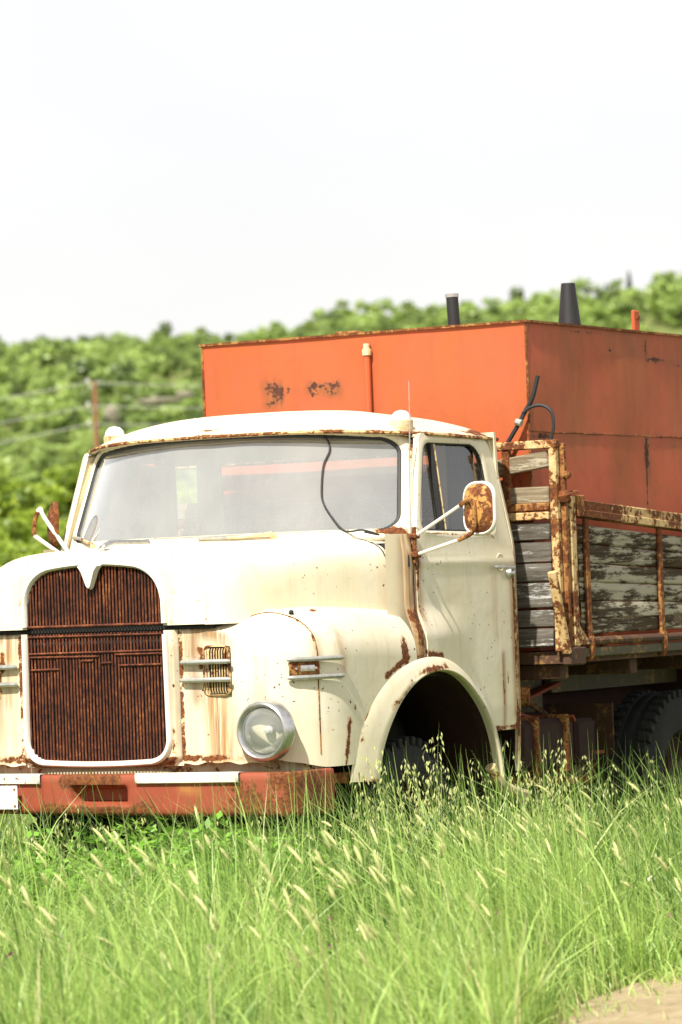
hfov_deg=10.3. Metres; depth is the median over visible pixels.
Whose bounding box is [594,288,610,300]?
hillside tree
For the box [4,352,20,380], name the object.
hillside tree
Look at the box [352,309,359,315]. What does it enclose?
hillside tree
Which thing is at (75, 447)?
hillside tree
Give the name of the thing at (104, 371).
hillside tree
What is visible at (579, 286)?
hillside tree
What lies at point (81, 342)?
hillside tree
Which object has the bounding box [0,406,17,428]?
hillside tree
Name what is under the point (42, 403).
hillside tree
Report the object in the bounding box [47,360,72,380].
hillside tree
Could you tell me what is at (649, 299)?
hillside tree
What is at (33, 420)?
hillside tree
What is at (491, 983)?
grass
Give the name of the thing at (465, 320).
hillside tree
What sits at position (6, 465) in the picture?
hillside tree
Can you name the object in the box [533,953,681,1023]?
dry grass
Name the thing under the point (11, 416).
hillside tree
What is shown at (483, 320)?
hillside tree
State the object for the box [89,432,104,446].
hillside tree
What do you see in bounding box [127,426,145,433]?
hillside tree
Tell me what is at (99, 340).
hillside tree
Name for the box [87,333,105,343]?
hillside tree
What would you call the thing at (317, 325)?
hillside tree
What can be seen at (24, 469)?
hillside tree
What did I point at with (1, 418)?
hillside tree
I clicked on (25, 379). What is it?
hillside tree
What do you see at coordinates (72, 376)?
hillside tree
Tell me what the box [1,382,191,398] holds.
overhead wire
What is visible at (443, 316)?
hillside tree
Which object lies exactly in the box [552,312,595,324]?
hillside tree
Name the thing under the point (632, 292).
hillside tree
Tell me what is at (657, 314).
hillside tree
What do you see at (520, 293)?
hillside tree
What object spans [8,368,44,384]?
hillside tree
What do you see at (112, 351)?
hillside tree
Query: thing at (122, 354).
hillside tree
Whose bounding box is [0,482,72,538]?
bushy tree
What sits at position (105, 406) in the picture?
overhead wire
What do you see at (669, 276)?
hillside tree
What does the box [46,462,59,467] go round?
hillside tree
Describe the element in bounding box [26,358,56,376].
hillside tree
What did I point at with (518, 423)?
rubber hose
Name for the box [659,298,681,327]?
hillside tree
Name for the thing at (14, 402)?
hillside tree
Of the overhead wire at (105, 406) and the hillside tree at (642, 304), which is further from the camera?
the hillside tree at (642, 304)
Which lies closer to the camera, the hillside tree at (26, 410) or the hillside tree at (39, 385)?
the hillside tree at (26, 410)
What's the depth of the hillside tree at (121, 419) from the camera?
284.14 m
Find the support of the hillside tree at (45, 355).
on the ground at (648, 323)
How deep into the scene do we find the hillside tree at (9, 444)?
252.89 m
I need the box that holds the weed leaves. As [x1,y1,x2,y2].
[0,810,437,939]
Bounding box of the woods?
[0,289,681,499]
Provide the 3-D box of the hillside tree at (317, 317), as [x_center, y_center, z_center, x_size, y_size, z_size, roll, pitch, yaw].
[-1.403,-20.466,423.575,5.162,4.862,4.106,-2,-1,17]
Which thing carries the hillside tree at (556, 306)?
on the ground at (648, 323)
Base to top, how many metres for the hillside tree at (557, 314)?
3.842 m
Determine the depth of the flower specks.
14.41 m
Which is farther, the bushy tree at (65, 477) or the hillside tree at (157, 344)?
the hillside tree at (157, 344)
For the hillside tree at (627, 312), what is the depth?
362.19 m
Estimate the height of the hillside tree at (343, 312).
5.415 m
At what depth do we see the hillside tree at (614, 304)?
348.97 m
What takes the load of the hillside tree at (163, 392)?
on the ground at (648, 323)
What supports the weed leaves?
on the ground at (648, 323)
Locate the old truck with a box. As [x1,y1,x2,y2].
[0,381,681,878]
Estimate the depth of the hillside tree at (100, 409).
290.87 m
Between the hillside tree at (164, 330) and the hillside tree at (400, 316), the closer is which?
the hillside tree at (400, 316)
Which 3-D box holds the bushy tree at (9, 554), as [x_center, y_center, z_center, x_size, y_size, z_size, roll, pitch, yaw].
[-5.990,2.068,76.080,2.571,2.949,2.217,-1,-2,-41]
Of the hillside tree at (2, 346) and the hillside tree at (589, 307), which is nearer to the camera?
the hillside tree at (589, 307)
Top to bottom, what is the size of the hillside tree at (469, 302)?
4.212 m
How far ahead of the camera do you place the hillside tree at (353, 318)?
394.87 m
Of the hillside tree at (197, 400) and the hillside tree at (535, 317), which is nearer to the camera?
the hillside tree at (197, 400)
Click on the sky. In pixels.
(221, 166)
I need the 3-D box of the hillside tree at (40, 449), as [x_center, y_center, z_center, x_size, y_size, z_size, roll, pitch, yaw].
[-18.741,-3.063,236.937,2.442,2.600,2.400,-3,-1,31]
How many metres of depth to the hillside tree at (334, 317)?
406.14 m
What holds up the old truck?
on the ground at (648, 323)
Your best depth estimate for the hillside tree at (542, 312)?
372.94 m
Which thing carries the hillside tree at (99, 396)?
on the ground at (648, 323)
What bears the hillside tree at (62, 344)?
on the ground at (648, 323)
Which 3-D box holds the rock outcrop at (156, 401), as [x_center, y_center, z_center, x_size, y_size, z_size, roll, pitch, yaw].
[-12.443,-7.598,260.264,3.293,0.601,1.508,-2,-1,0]
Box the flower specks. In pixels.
[0,876,672,979]
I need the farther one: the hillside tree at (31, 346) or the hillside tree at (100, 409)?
the hillside tree at (31, 346)
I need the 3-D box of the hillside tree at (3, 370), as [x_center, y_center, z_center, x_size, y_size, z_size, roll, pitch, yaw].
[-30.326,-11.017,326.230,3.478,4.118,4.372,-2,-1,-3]
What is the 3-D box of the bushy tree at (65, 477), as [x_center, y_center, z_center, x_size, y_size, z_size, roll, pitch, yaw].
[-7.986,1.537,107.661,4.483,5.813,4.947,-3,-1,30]
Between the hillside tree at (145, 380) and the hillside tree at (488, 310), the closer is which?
the hillside tree at (145, 380)
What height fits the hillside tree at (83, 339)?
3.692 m
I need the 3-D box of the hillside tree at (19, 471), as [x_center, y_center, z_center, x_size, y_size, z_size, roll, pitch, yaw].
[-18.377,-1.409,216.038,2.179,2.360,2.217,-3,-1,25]
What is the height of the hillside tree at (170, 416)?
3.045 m
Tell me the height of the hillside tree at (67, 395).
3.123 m
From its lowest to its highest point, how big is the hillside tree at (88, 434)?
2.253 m
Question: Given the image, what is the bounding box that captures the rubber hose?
[506,375,554,441]
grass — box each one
[0,729,681,1023]
[0,773,681,1023]
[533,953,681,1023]
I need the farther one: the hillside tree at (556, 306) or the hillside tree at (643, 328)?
the hillside tree at (556, 306)
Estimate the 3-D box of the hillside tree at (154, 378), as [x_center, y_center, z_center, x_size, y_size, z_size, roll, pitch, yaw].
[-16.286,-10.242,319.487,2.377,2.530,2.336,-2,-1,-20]
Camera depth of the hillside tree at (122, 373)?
304.68 m
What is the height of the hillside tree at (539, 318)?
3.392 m
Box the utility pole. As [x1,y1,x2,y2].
[86,378,99,447]
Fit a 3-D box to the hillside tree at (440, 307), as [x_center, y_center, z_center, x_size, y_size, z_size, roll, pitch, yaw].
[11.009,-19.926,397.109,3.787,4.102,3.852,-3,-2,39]
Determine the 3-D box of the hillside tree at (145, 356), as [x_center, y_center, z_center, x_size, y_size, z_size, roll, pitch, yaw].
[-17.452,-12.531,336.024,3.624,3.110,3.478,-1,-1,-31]
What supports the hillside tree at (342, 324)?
on the ground at (648, 323)
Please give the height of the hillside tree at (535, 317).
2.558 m
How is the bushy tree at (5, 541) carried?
on the ground at (648, 323)
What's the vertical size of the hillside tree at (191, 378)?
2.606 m
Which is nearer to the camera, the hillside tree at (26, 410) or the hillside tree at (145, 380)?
the hillside tree at (26, 410)
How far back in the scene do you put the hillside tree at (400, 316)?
387.49 m
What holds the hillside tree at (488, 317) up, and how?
on the ground at (648, 323)
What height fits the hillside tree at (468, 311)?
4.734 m
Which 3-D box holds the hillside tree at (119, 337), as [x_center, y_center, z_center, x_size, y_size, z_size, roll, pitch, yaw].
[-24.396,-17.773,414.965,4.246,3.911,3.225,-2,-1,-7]
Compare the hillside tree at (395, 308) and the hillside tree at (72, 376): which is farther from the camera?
the hillside tree at (395, 308)
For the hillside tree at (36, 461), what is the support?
on the ground at (648, 323)
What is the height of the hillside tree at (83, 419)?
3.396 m
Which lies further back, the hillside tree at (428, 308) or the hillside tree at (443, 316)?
the hillside tree at (428, 308)
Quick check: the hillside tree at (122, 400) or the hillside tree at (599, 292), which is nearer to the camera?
the hillside tree at (122, 400)
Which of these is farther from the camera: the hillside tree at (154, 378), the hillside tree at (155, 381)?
the hillside tree at (154, 378)
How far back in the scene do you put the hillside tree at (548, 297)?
390.11 m
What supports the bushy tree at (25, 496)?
on the ground at (648, 323)
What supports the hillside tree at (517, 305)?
on the ground at (648, 323)
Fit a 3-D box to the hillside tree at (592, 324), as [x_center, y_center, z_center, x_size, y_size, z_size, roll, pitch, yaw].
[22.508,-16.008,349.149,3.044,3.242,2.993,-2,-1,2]
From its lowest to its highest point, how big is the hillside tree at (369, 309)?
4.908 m
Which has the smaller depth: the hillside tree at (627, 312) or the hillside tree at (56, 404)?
the hillside tree at (56, 404)
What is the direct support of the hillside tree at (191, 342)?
on the ground at (648, 323)
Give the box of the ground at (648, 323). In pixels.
[0,313,681,1023]
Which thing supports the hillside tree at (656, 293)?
on the ground at (648, 323)
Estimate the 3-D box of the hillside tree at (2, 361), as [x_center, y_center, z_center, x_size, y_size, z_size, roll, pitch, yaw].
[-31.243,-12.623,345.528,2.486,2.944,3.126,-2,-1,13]
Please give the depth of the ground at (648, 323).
336.60 m
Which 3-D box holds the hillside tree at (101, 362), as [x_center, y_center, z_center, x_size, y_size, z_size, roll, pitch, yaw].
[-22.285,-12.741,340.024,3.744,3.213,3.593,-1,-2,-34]
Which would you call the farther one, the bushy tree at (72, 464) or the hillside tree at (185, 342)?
the hillside tree at (185, 342)
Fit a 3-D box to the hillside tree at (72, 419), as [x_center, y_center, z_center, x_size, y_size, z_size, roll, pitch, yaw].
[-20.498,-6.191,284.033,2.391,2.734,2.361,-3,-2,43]
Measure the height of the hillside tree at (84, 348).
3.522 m
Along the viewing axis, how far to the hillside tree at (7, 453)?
240.68 m
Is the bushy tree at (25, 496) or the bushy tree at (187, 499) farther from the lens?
the bushy tree at (187, 499)
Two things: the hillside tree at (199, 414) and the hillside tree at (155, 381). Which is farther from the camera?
the hillside tree at (155, 381)
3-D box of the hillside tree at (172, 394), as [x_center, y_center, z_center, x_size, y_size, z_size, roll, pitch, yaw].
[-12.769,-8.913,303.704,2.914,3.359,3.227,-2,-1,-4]
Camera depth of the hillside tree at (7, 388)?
319.38 m
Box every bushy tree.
[0,464,42,554]
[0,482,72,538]
[0,509,66,554]
[0,528,25,558]
[0,542,40,567]
[13,464,79,539]
[23,519,66,551]
[61,459,82,517]
[176,487,197,503]
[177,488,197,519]
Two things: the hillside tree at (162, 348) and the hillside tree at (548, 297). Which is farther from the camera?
the hillside tree at (548, 297)
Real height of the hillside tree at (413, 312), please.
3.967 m
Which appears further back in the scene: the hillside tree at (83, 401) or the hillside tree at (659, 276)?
the hillside tree at (659, 276)
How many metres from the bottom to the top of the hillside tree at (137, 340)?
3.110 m
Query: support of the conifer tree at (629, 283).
on the ground at (648, 323)
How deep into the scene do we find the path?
13.55 m
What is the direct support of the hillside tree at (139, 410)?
on the ground at (648, 323)
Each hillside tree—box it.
[0,341,6,351]
[0,359,6,366]
[0,366,7,386]
[0,382,12,405]
[0,393,8,407]
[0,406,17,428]
[0,407,7,420]
[0,408,24,438]
[0,435,22,458]
[0,445,27,470]
[0,457,30,482]
[1,364,22,394]
[1,453,52,484]
[2,468,33,480]
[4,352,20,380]
[6,363,46,388]
[6,397,41,420]
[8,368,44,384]
[8,381,36,409]
[8,406,33,435]
[11,341,58,364]
[11,385,31,393]
[17,346,59,368]
[20,464,42,483]
[21,395,71,442]
[23,409,49,437]
[24,442,60,474]
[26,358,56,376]
[30,334,45,341]
[31,364,75,406]
[34,338,50,343]
[38,396,62,420]
[42,340,76,364]
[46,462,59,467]
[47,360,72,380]
[47,411,81,443]
[50,400,92,431]
[54,371,85,385]
[56,339,71,361]
[57,390,79,413]
[61,450,83,466]
[63,438,92,464]
[64,341,106,363]
[71,355,127,398]
[72,343,110,368]
[72,385,105,413]
[76,334,97,343]
[76,415,117,437]
[77,405,114,428]
[79,359,137,405]
[81,352,107,372]
[85,430,105,439]
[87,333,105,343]
[89,388,111,408]
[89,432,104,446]
[93,338,110,358]
[97,342,116,367]
[99,383,144,432]
[101,337,116,346]
[101,367,135,383]
[102,332,130,347]
[102,349,153,377]
[115,411,143,434]
[117,353,174,390]
[124,336,142,345]
[124,408,149,428]
[125,338,145,353]
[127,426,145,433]
[128,378,150,392]
[129,387,175,423]
[131,405,165,427]
[132,353,163,375]
[135,383,171,412]
[137,375,158,381]
[137,379,165,396]
[146,320,173,342]
[150,408,181,425]
[151,335,163,348]
[152,344,178,360]
[156,338,179,356]
[158,378,202,421]
[160,335,191,356]
[162,350,182,376]
[164,391,197,416]
[170,341,192,356]
[171,337,195,346]
[181,409,202,419]
[184,375,201,393]
[311,308,347,326]
[313,323,322,329]
[322,299,353,322]
[323,311,346,327]
[335,320,352,327]
[346,313,375,329]
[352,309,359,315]
[354,298,392,319]
[355,315,382,328]
[377,298,402,317]
[392,300,437,328]
[404,306,424,323]
[416,305,441,325]
[429,308,447,325]
[430,303,446,321]
[446,303,481,323]
[459,301,483,322]
[460,316,475,323]
[475,315,498,322]
[479,297,504,316]
[480,318,491,322]
[489,315,516,321]
[497,309,518,319]
[498,298,531,319]
[508,286,545,302]
[521,309,543,319]
[523,297,537,309]
[526,316,544,320]
[529,315,548,320]
[530,304,555,321]
[531,288,559,304]
[550,304,558,318]
[550,310,558,319]
[551,295,588,318]
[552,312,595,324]
[555,291,584,304]
[560,278,600,298]
[578,299,606,326]
[581,320,598,325]
[583,294,595,300]
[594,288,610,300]
[596,295,640,328]
[596,297,610,315]
[601,279,634,303]
[604,307,625,323]
[617,300,636,316]
[619,287,643,308]
[627,324,651,331]
[638,290,651,314]
[640,291,651,312]
[644,293,667,322]
[645,276,681,321]
[649,302,672,324]
[650,270,679,319]
[651,272,681,282]
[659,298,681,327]
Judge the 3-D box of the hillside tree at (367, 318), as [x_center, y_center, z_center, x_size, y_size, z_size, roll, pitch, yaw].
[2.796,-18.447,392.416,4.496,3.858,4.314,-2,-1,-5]
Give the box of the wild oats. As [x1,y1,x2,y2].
[0,732,681,886]
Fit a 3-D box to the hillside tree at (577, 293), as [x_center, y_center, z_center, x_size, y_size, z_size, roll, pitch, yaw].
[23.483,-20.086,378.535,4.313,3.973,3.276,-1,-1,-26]
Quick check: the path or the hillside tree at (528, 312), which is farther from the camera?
the hillside tree at (528, 312)
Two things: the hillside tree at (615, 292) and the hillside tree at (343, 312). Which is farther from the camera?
the hillside tree at (343, 312)
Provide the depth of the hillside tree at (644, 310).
375.10 m
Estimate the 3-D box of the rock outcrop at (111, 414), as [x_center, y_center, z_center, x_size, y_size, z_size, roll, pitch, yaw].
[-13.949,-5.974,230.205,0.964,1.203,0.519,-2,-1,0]
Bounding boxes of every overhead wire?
[0,406,202,422]
[0,424,151,442]
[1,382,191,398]
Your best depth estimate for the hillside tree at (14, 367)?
331.65 m
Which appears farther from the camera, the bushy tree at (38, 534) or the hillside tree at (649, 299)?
the hillside tree at (649, 299)
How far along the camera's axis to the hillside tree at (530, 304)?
395.68 m
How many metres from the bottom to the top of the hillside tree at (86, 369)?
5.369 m
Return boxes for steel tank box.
[199,283,681,651]
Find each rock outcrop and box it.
[103,404,118,422]
[136,397,182,405]
[175,390,193,398]
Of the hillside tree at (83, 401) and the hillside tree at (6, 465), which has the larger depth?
the hillside tree at (83, 401)
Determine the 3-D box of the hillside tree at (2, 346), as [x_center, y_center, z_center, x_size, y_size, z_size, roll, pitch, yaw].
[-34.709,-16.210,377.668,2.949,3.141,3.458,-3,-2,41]
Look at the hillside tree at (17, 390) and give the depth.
311.27 m
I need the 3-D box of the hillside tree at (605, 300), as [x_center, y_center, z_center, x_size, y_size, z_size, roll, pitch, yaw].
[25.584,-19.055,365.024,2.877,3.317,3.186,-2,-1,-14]
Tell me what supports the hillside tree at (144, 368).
on the ground at (648, 323)
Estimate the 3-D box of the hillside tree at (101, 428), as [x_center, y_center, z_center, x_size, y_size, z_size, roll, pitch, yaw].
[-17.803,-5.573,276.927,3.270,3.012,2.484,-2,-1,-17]
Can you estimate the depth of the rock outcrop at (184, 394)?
268.04 m
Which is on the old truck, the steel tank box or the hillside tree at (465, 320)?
the steel tank box
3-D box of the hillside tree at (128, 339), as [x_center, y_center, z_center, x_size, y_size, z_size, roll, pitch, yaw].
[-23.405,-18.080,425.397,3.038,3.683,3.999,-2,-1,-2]
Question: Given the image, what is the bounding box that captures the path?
[560,976,681,1023]
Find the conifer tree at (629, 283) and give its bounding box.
[626,271,631,289]
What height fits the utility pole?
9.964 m
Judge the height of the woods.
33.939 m
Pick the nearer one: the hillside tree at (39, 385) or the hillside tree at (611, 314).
the hillside tree at (39, 385)
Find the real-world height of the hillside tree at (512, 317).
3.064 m
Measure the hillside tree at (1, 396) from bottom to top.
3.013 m
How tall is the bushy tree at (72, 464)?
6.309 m
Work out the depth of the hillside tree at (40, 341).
372.24 m
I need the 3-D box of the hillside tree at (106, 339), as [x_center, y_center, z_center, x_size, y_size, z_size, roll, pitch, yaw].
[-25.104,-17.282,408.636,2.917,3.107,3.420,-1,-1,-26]
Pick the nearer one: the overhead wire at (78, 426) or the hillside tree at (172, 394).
the overhead wire at (78, 426)
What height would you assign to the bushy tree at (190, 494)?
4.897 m
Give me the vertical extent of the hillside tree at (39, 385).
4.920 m
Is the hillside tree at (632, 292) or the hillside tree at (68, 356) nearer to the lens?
the hillside tree at (68, 356)
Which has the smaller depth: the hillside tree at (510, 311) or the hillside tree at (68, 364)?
the hillside tree at (68, 364)
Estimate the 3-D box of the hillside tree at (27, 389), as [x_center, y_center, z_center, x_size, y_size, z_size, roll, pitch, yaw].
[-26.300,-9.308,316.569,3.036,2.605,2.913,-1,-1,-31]
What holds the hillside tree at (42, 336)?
on the ground at (648, 323)
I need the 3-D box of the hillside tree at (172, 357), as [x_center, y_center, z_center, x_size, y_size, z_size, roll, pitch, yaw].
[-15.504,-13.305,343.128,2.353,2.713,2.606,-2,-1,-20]
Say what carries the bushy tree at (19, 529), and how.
on the ground at (648, 323)
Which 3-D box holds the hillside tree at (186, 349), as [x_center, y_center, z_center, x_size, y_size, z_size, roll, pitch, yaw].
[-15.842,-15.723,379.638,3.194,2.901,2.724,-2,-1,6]
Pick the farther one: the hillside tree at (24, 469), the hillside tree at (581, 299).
the hillside tree at (581, 299)
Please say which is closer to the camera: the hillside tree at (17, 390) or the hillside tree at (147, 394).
the hillside tree at (147, 394)
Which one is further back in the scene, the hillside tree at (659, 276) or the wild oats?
the hillside tree at (659, 276)
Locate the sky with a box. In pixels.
[0,0,681,347]
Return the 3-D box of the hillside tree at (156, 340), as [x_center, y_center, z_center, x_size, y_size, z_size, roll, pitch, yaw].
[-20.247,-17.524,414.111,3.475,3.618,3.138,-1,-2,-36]
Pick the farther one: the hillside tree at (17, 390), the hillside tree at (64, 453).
the hillside tree at (17, 390)
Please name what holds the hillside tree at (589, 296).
on the ground at (648, 323)
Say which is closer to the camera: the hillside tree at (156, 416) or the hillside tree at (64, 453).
the hillside tree at (64, 453)
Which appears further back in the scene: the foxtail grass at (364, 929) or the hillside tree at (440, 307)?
the hillside tree at (440, 307)

